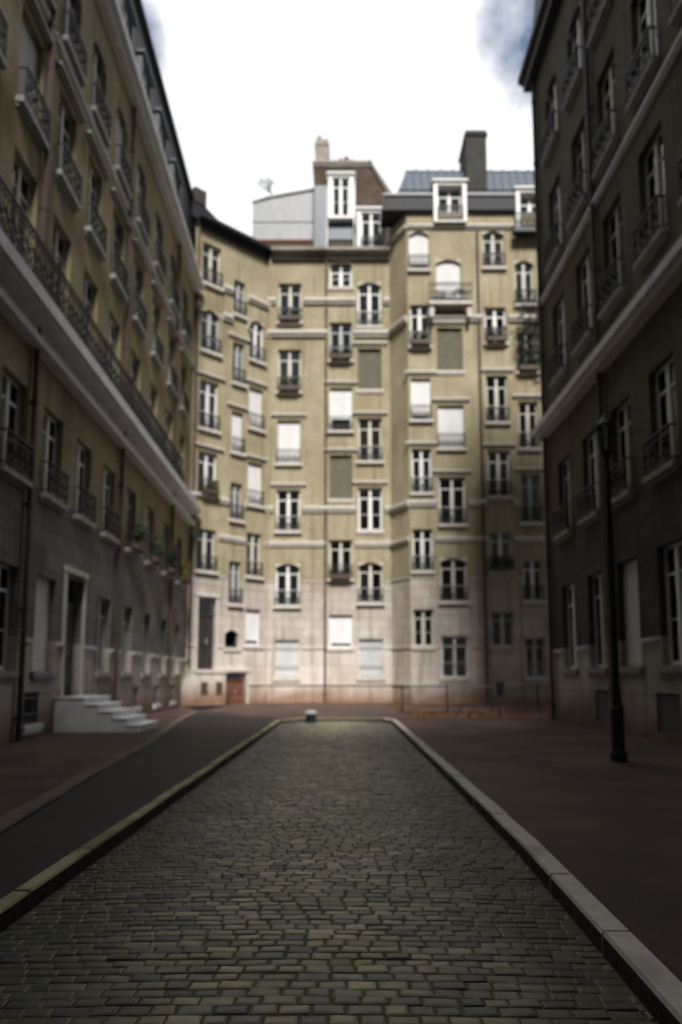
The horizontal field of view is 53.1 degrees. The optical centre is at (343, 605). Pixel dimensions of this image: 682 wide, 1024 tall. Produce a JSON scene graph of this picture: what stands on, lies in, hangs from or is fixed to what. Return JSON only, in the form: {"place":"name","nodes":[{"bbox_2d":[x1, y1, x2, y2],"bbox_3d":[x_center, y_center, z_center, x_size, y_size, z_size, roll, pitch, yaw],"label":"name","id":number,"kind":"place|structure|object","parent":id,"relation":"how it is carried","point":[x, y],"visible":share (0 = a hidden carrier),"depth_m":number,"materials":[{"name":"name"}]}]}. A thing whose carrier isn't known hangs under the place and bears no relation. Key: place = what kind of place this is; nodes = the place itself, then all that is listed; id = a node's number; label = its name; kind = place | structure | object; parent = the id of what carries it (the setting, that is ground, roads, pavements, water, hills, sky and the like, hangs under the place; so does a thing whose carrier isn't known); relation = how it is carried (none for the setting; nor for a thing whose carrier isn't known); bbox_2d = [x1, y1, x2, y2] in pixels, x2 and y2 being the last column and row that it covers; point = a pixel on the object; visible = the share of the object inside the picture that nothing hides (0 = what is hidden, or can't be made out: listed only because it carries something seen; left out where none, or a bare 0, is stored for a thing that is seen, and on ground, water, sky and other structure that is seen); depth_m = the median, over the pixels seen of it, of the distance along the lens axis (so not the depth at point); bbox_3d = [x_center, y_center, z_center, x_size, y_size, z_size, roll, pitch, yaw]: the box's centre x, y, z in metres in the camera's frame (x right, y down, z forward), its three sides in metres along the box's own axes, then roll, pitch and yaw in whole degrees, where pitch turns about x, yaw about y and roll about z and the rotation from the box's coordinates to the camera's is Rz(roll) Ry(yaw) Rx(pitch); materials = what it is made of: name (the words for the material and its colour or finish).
{"place":"outdoors","nodes":[
{"label":"outdoors","id":0,"kind":"place"},
{"bbox_2d":[0,706,197,816],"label":"pavement","id":1,"kind":"structure","parent":0,"point":[31,768],"depth_m":11.22,"materials":[{"name":"brown asphalt"}]},
{"bbox_2d":[0,712,196,834],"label":"edging","id":2,"kind":"object","parent":1,"relation":"on","point":[12,818],"visible":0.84,"depth_m":7.94,"materials":[{"name":"grey concrete"}]},
{"bbox_2d":[0,0,203,743],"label":"apartment building","id":3,"kind":"structure","parent":0,"point":[101,283],"depth_m":17.84,"materials":[{"name":"paint"}]},
{"bbox_2d":[0,563,19,680],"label":"window","id":4,"kind":"structure","parent":3,"relation":"in","point":[5,571],"depth_m":13.63,"materials":[{"name":"black glass"}]},
{"bbox_2d":[0,372,33,490],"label":"window","id":5,"kind":"structure","parent":3,"relation":"in","point":[10,395],"depth_m":13.65,"materials":[{"name":"white paint"}]},
{"bbox_2d":[11,156,30,258],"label":"window","id":6,"kind":"structure","parent":3,"relation":"in","point":[21,184],"depth_m":14.35,"materials":[{"name":"paint"}]},
{"bbox_2d":[15,0,56,151],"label":"window","id":7,"kind":"structure","parent":3,"relation":"in","point":[26,98],"depth_m":14.46,"materials":[{"name":"paint"}]},
{"bbox_2d":[30,576,57,680],"bbox_3d":[-6.728,0.523,15.215,0.300,2.300,1.300,0,-6,-2],"label":"window","id":8,"kind":"structure","parent":3,"relation":"in","point":[38,672],"depth_m":15.36,"materials":[{"name":"white paint"}]},
{"bbox_2d":[39,412,68,513],"bbox_3d":[-6.680,-3.305,15.619,0.395,2.200,1.300,0,-6,-2],"label":"window","id":9,"kind":"structure","parent":3,"relation":"in","point":[48,482],"depth_m":15.63,"materials":[{"name":"white paint"}]},
{"bbox_2d":[54,61,86,213],"bbox_3d":[-6.680,-11.122,16.441,0.395,2.720,1.700,0,-6,-2],"label":"window","id":10,"kind":"structure","parent":3,"relation":"in","point":[62,170],"depth_m":16.43,"materials":[{"name":"paint"}]},
{"bbox_2d":[61,0,87,87],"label":"window","id":11,"kind":"structure","parent":3,"relation":"in","point":[68,39],"depth_m":16.73,"materials":[{"name":"grey paint"}]},
{"bbox_2d":[59,565,89,696],"bbox_3d":[-6.800,0.681,16.907,0.360,3.140,1.520,0,-6,-2],"label":"door","id":12,"kind":"structure","parent":3,"relation":"in","point":[68,606],"depth_m":17.15,"materials":[{"name":"grey stone"}]},
{"bbox_2d":[72,442,96,531],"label":"window","id":13,"kind":"structure","parent":3,"relation":"in","point":[80,506],"depth_m":17.64,"materials":[{"name":"white paint"}]},
{"bbox_2d":[84,130,110,261],"bbox_3d":[-6.741,-10.914,18.429,0.395,2.720,1.700,0,-6,-2],"label":"window","id":14,"kind":"structure","parent":3,"relation":"in","point":[93,216],"depth_m":18.41,"materials":[{"name":"paint"}]},
{"bbox_2d":[89,35,111,148],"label":"window","id":15,"kind":"structure","parent":3,"relation":"in","point":[99,68],"depth_m":18.79,"materials":[{"name":"paint"}]},
{"bbox_2d":[94,598,112,679],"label":"window","id":16,"kind":"structure","parent":3,"relation":"in","point":[98,675],"depth_m":19.52,"materials":[{"name":"grey paint"}]},
{"bbox_2d":[100,468,119,546],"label":"window","id":17,"kind":"structure","parent":3,"relation":"in","point":[105,536],"depth_m":19.74,"materials":[{"name":"white paint"}]},
{"bbox_2d":[110,187,131,303],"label":"window","id":18,"kind":"structure","parent":3,"relation":"in","point":[115,274],"depth_m":20.52,"materials":[{"name":"grey paint"}]},
{"bbox_2d":[114,99,131,200],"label":"window","id":19,"kind":"structure","parent":3,"relation":"in","point":[120,169],"depth_m":20.94,"materials":[{"name":"white paint"}]},
{"bbox_2d":[132,238,149,339],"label":"window","id":20,"kind":"structure","parent":3,"relation":"in","point":[142,333],"depth_m":22.81,"materials":[{"name":"grey paint"}]},
{"bbox_2d":[135,158,150,246],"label":"window","id":21,"kind":"structure","parent":3,"relation":"in","point":[141,180],"depth_m":23.19,"materials":[{"name":"white paint"}]},
{"bbox_2d":[150,281,165,371],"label":"window","id":22,"kind":"structure","parent":3,"relation":"in","point":[154,352],"depth_m":25.22,"materials":[{"name":"white paint"}]},
{"bbox_2d":[0,712,279,898],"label":"pavement","id":23,"kind":"structure","parent":0,"point":[51,834],"depth_m":7.55,"materials":[{"name":"grey asphalt"}]},
{"bbox_2d":[185,704,229,711],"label":"ground","id":24,"kind":"structure","parent":0,"point":[200,708],"depth_m":32.57,"materials":[{"name":"grey concrete"}]},
{"bbox_2d":[0,718,298,932],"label":"kerb","id":25,"kind":"structure","parent":24,"relation":"on","point":[16,904],"depth_m":5.26,"materials":[{"name":"stone"}]},
{"bbox_2d":[383,718,681,1023],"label":"kerb","id":26,"kind":"structure","parent":24,"relation":"on","point":[651,980],"depth_m":3.81,"materials":[{"name":"stone"}]},
{"bbox_2d":[201,703,407,719],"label":"pavement","id":27,"kind":"structure","parent":0,"point":[281,711],"depth_m":26.08,"materials":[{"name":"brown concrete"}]},
{"bbox_2d":[180,136,391,705],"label":"apartment building","id":28,"kind":"structure","parent":27,"relation":"on","point":[292,512],"depth_m":34.37,"materials":[{"name":"paint"}]},
{"bbox_2d":[194,528,218,576],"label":"window","id":29,"kind":"structure","parent":28,"relation":"in","point":[205,561],"depth_m":32.38,"materials":[{"name":"paint"}]},
{"bbox_2d":[194,593,219,669],"bbox_3d":[-6.509,1.248,31.872,1.270,3.540,0.600,5,-8,-41],"label":"door","id":30,"kind":"structure","parent":28,"relation":"in","point":[203,656],"depth_m":31.87,"materials":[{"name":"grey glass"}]},
{"bbox_2d":[194,243,223,293],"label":"window","id":31,"kind":"structure","parent":28,"relation":"in","point":[211,256],"depth_m":33.59,"materials":[{"name":"paint"}]},
{"bbox_2d":[196,442,223,500],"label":"window","id":32,"kind":"structure","parent":28,"relation":"in","point":[206,462],"depth_m":32.55,"materials":[{"name":"white paint"}]},
{"bbox_2d":[199,307,222,359],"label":"window","id":33,"kind":"structure","parent":28,"relation":"in","point":[209,319],"depth_m":33.37,"materials":[{"name":"grey paint"}]},
{"bbox_2d":[197,369,225,435],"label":"window","id":34,"kind":"structure","parent":28,"relation":"in","point":[208,416],"depth_m":32.88,"materials":[{"name":"white paint"}]},
{"bbox_2d":[222,669,249,703],"bbox_3d":[-5.288,3.886,32.667,1.520,1.660,0.600,5,-8,-41],"label":"cellar door","id":35,"kind":"structure","parent":28,"relation":"in","point":[234,684],"depth_m":32.78,"materials":[{"name":"brown wood"}]},
{"bbox_2d":[244,533,264,581],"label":"window","id":36,"kind":"structure","parent":28,"relation":"in","point":[253,540],"depth_m":33.92,"materials":[{"name":"paint"}]},
{"bbox_2d":[244,377,267,434],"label":"window","id":37,"kind":"structure","parent":28,"relation":"in","point":[255,396],"depth_m":34.66,"materials":[{"name":"paint"}]},
{"bbox_2d":[245,453,266,510],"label":"window","id":38,"kind":"structure","parent":28,"relation":"in","point":[254,470],"depth_m":34.26,"materials":[{"name":"white paint"}]},
{"bbox_2d":[272,640,300,681],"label":"window","id":39,"kind":"structure","parent":28,"relation":"in","point":[286,651],"depth_m":33.82,"materials":[{"name":"paint"}]},
{"bbox_2d":[273,564,300,609],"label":"window","id":40,"kind":"structure","parent":28,"relation":"in","point":[287,593],"depth_m":34.27,"materials":[{"name":"white paint"}]},
{"bbox_2d":[270,483,305,534],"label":"window","id":41,"kind":"structure","parent":28,"relation":"in","point":[288,502],"depth_m":34.66,"materials":[{"name":"white paint"}]},
{"bbox_2d":[275,351,302,395],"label":"window","id":42,"kind":"structure","parent":28,"relation":"in","point":[289,362],"depth_m":35.47,"materials":[{"name":"paint"}]},
{"bbox_2d":[271,413,306,467],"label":"window","id":43,"kind":"structure","parent":28,"relation":"in","point":[288,451],"depth_m":34.98,"materials":[{"name":"white paint"}]},
{"bbox_2d":[276,285,302,325],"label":"window","id":44,"kind":"structure","parent":28,"relation":"in","point":[289,295],"depth_m":35.87,"materials":[{"name":"paint"}]},
{"bbox_2d":[327,541,353,582],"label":"window","id":45,"kind":"structure","parent":28,"relation":"in","point":[340,552],"depth_m":34.45,"materials":[{"name":"paint"}]},
{"bbox_2d":[328,262,353,290],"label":"window","id":46,"kind":"structure","parent":28,"relation":"in","point":[340,272],"depth_m":36.00,"materials":[{"name":"white paint"}]},
{"bbox_2d":[328,324,353,363],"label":"window","id":47,"kind":"structure","parent":28,"relation":"in","point":[340,334],"depth_m":35.63,"materials":[{"name":"grey paint"}]},
{"bbox_2d":[324,380,357,434],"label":"window","id":48,"kind":"structure","parent":28,"relation":"in","point":[340,418],"depth_m":35.19,"materials":[{"name":"white paint"}]},
{"bbox_2d":[324,448,357,502],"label":"window","id":49,"kind":"structure","parent":28,"relation":"in","point":[340,483],"depth_m":34.79,"materials":[{"name":"stone"}]},
{"bbox_2d":[327,615,354,651],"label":"window","id":50,"kind":"structure","parent":28,"relation":"in","point":[340,626],"depth_m":34.00,"materials":[{"name":"white paint"}]},
{"bbox_2d":[356,282,382,328],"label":"window","id":51,"kind":"structure","parent":28,"relation":"in","point":[369,314],"depth_m":35.84,"materials":[{"name":"white paint"}]},
{"bbox_2d":[352,341,386,393],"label":"window","id":52,"kind":"structure","parent":28,"relation":"in","point":[369,361],"depth_m":35.40,"materials":[{"name":"stone"}]},
{"bbox_2d":[352,411,387,464],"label":"window","id":53,"kind":"structure","parent":28,"relation":"in","point":[370,449],"depth_m":35.05,"materials":[{"name":"paint"}]},
{"bbox_2d":[352,481,387,533],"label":"window","id":54,"kind":"structure","parent":28,"relation":"in","point":[369,499],"depth_m":35.35,"materials":[{"name":"white paint"}]},
{"bbox_2d":[356,563,384,606],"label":"window","id":55,"kind":"structure","parent":28,"relation":"in","point":[370,575],"depth_m":34.31,"materials":[{"name":"paint"}]},
{"bbox_2d":[357,639,385,680],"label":"window","id":56,"kind":"structure","parent":28,"relation":"in","point":[370,650],"depth_m":33.82,"materials":[{"name":"paint"}]},
{"bbox_2d":[0,721,658,1023],"bbox_3d":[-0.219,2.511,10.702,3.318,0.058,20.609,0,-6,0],"label":"road","id":57,"kind":"structure","parent":0,"point":[14,972],"depth_m":3.96,"materials":[{"name":"stone"}]},
{"bbox_2d":[142,0,534,235],"label":"sky","id":58,"kind":"structure","parent":0,"point":[251,86],"materials":[{"name":"white"}]},
{"bbox_2d":[380,130,550,703],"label":"apartment building","id":59,"kind":"structure","parent":0,"point":[467,492],"depth_m":33.59,"materials":[{"name":"white paint"}]},
{"bbox_2d":[408,231,430,273],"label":"window","id":60,"kind":"structure","parent":59,"relation":"in","point":[418,240],"depth_m":34.60,"materials":[{"name":"white paint"}]},
{"bbox_2d":[408,307,432,350],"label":"window","id":61,"kind":"structure","parent":59,"relation":"in","point":[419,316],"depth_m":34.26,"materials":[{"name":"white paint"}]},
{"bbox_2d":[405,371,436,423],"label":"window","id":62,"kind":"structure","parent":59,"relation":"in","point":[421,413],"depth_m":33.78,"materials":[{"name":"white paint"}]},
{"bbox_2d":[405,441,437,496],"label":"window","id":63,"kind":"structure","parent":59,"relation":"in","point":[422,484],"depth_m":33.43,"materials":[{"name":"white paint"}]},
{"bbox_2d":[411,530,435,574],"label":"window","id":64,"kind":"structure","parent":59,"relation":"in","point":[423,558],"depth_m":33.04,"materials":[{"name":"white paint"}]},
{"bbox_2d":[411,610,436,650],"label":"window","id":65,"kind":"structure","parent":59,"relation":"in","point":[423,628],"depth_m":32.65,"materials":[{"name":"paint"}]},
{"bbox_2d":[430,320,468,374],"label":"window","id":66,"kind":"structure","parent":59,"relation":"in","point":[449,341],"depth_m":34.04,"materials":[{"name":"stone"}]},
{"bbox_2d":[428,259,472,320],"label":"window","id":67,"kind":"structure","parent":59,"relation":"in","point":[448,271],"depth_m":33.87,"materials":[{"name":"grey paint"}]},
{"bbox_2d":[432,398,469,451],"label":"window","id":68,"kind":"structure","parent":59,"relation":"in","point":[451,434],"depth_m":33.63,"materials":[{"name":"white paint"}]},
{"bbox_2d":[433,470,471,528],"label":"window","id":69,"kind":"structure","parent":59,"relation":"in","point":[452,509],"depth_m":33.32,"materials":[{"name":"glass"}]},
{"bbox_2d":[439,558,469,605],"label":"window","id":70,"kind":"structure","parent":59,"relation":"in","point":[453,582],"depth_m":32.91,"materials":[{"name":"glass"}]},
{"bbox_2d":[440,637,470,681],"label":"window","id":71,"kind":"structure","parent":59,"relation":"in","point":[454,650],"depth_m":32.51,"materials":[{"name":"white paint"}]},
{"bbox_2d":[481,231,506,271],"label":"window","id":72,"kind":"structure","parent":59,"relation":"in","point":[493,257],"depth_m":34.64,"materials":[{"name":"paint"}]},
{"bbox_2d":[483,309,508,346],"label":"window","id":73,"kind":"structure","parent":59,"relation":"in","point":[495,318],"depth_m":34.25,"materials":[{"name":"white paint"}]},
{"bbox_2d":[481,368,513,425],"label":"window","id":74,"kind":"structure","parent":59,"relation":"in","point":[496,387],"depth_m":33.81,"materials":[{"name":"paint"}]},
{"bbox_2d":[483,443,515,499],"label":"window","id":75,"kind":"structure","parent":59,"relation":"in","point":[499,488],"depth_m":33.42,"materials":[{"name":"white paint"}]},
{"bbox_2d":[488,532,515,574],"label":"window","id":76,"kind":"structure","parent":59,"relation":"in","point":[500,542],"depth_m":33.07,"materials":[{"name":"white paint"}]},
{"bbox_2d":[490,612,516,650],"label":"window","id":77,"kind":"structure","parent":59,"relation":"in","point":[501,622],"depth_m":32.66,"materials":[{"name":"paint"}]},
{"bbox_2d":[510,281,539,390],"bbox_3d":[9.503,-13.532,33.776,2.520,6.423,0.758,0,-6,0],"label":"climbing plant","id":78,"kind":"object","parent":59,"relation":"attached to","point":[529,341],"visible":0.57,"depth_m":33.74,"materials":[{"name":"green plant"}]},
{"bbox_2d":[514,261,536,308],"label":"window","id":79,"kind":"structure","parent":59,"relation":"in","point":[523,269],"depth_m":34.49,"materials":[{"name":"paint"}]},
{"bbox_2d":[512,394,541,451],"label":"window","id":80,"kind":"structure","parent":59,"relation":"in","point":[527,411],"depth_m":33.72,"materials":[{"name":"paint"}]},
{"bbox_2d":[514,467,544,525],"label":"window","id":81,"kind":"structure","parent":59,"relation":"in","point":[530,492],"depth_m":33.29,"materials":[{"name":"grey paint"}]},
{"bbox_2d":[522,560,546,604],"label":"window","id":82,"kind":"structure","parent":59,"relation":"in","point":[532,569],"depth_m":32.90,"materials":[{"name":"black glass"}]},
{"bbox_2d":[524,638,548,681],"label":"window","id":83,"kind":"structure","parent":59,"relation":"in","point":[534,647],"depth_m":32.47,"materials":[{"name":"white paint"}]},
{"bbox_2d":[385,703,550,718],"bbox_3d":[7.500,4.162,27.164,11.000,0.001,13.100,0,-6,0],"label":"planting bed","id":84,"kind":"object","parent":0,"point":[452,712],"visible":0.25,"depth_m":24.94,"materials":[{"name":"brown soil"}]},
{"bbox_2d":[390,703,550,717],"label":"fallen leaves","id":85,"kind":"object","parent":84,"relation":"on","point":[397,705],"visible":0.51,"depth_m":25.19,"materials":[{"name":"brown plant"}]},
{"bbox_2d":[401,684,550,712],"bbox_3d":[6.100,3.326,24.235,8.062,1.050,0.056,0,-6,2],"label":"railing fence","id":86,"kind":"object","parent":84,"relation":"on","point":[537,697],"visible":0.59,"depth_m":24.28,"materials":[{"name":"black metal"}]},
{"bbox_2d":[396,719,681,982],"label":"pavement","id":87,"kind":"structure","parent":0,"point":[587,813],"depth_m":7.12,"materials":[{"name":"brown asphalt"}]},
{"bbox_2d":[597,413,627,761],"bbox_3d":[4.200,-0.349,10.695,0.260,5.500,0.260,0,-6,0],"label":"street lamp","id":88,"kind":"object","parent":87,"relation":"on","point":[618,753],"visible":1,"depth_m":10.60,"materials":[{"name":"black metal"}]},
{"bbox_2d":[518,0,681,744],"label":"apartment building","id":89,"kind":"structure","parent":0,"point":[600,81],"depth_m":16.26,"materials":[{"name":"white paint"}]},
{"bbox_2d":[541,67,558,167],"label":"window","id":90,"kind":"structure","parent":89,"relation":"in","point":[551,95],"depth_m":21.02,"materials":[{"name":"white paint"}]},
{"bbox_2d":[544,182,563,275],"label":"window","id":91,"kind":"structure","parent":89,"relation":"in","point":[556,233],"depth_m":20.63,"materials":[{"name":"white paint"}]},
{"bbox_2d":[548,298,567,390],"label":"window","id":92,"kind":"structure","parent":89,"relation":"in","point":[562,366],"depth_m":20.26,"materials":[{"name":"white paint"}]},
{"bbox_2d":[553,458,573,543],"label":"window","id":93,"kind":"structure","parent":89,"relation":"in","point":[568,532],"depth_m":19.78,"materials":[{"name":"grey paint"}]},
{"bbox_2d":[560,584,578,675],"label":"window","id":94,"kind":"structure","parent":89,"relation":"in","point":[573,671],"depth_m":19.62,"materials":[{"name":"white paint"}]},
{"bbox_2d":[562,0,583,113],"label":"window","id":95,"kind":"structure","parent":89,"relation":"in","point":[574,32],"depth_m":18.93,"materials":[{"name":"white paint"}]},
{"bbox_2d":[566,125,588,231],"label":"window","id":96,"kind":"structure","parent":89,"relation":"in","point":[579,205],"depth_m":18.55,"materials":[{"name":"grey paint"}]},
{"bbox_2d":[571,253,594,358],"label":"window","id":97,"kind":"structure","parent":89,"relation":"in","point":[588,333],"depth_m":18.18,"materials":[{"name":"white paint"}]},
{"bbox_2d":[577,431,601,528],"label":"window","id":98,"kind":"structure","parent":89,"relation":"in","point":[595,514],"depth_m":17.68,"materials":[{"name":"white paint"}]},
{"bbox_2d":[586,573,607,675],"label":"window","id":99,"kind":"structure","parent":89,"relation":"in","point":[601,669],"depth_m":17.47,"materials":[{"name":"paint"}]},
{"bbox_2d":[586,0,612,50],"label":"window","id":100,"kind":"structure","parent":89,"relation":"in","point":[601,15],"depth_m":16.95,"materials":[{"name":"white paint"}]},
{"bbox_2d":[591,59,619,181],"bbox_3d":[6.412,-11.951,16.590,0.395,2.600,1.300,0,-6,0],"label":"window","id":101,"kind":"structure","parent":89,"relation":"in","point":[608,127],"depth_m":16.59,"materials":[{"name":"paint"}]},
{"bbox_2d":[597,201,626,321],"bbox_3d":[6.412,-8.272,16.203,0.395,2.600,1.300,0,-6,0],"label":"window","id":102,"kind":"structure","parent":89,"relation":"in","point":[617,291],"depth_m":16.21,"materials":[{"name":"grey paint"}]},
{"bbox_2d":[610,399,635,510],"bbox_3d":[6.412,-3.498,15.702,0.395,2.400,1.300,0,-6,0],"label":"window","id":103,"kind":"structure","parent":89,"relation":"in","point":[627,490],"depth_m":15.69,"materials":[{"name":"paint"}]},
{"bbox_2d":[619,559,643,675],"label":"window","id":104,"kind":"structure","parent":89,"relation":"in","point":[632,619],"depth_m":15.45,"materials":[{"name":"paint"}]},
{"bbox_2d":[625,0,659,114],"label":"window","id":105,"kind":"structure","parent":89,"relation":"in","point":[649,58],"depth_m":14.51,"materials":[{"name":"white paint"}]},
{"bbox_2d":[632,129,669,272],"bbox_3d":[6.412,-8.486,14.165,0.395,2.600,1.300,0,-6,0],"label":"window","id":106,"kind":"structure","parent":89,"relation":"in","point":[657,234],"depth_m":14.17,"materials":[{"name":"paint"}]},
{"bbox_2d":[642,357,681,486],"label":"window","id":107,"kind":"structure","parent":89,"relation":"in","point":[670,462],"depth_m":13.68,"materials":[{"name":"white paint"}]},
{"bbox_2d":[656,541,681,675],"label":"window","id":108,"kind":"structure","parent":89,"relation":"in","point":[672,553],"depth_m":13.53,"materials":[{"name":"black glass"}]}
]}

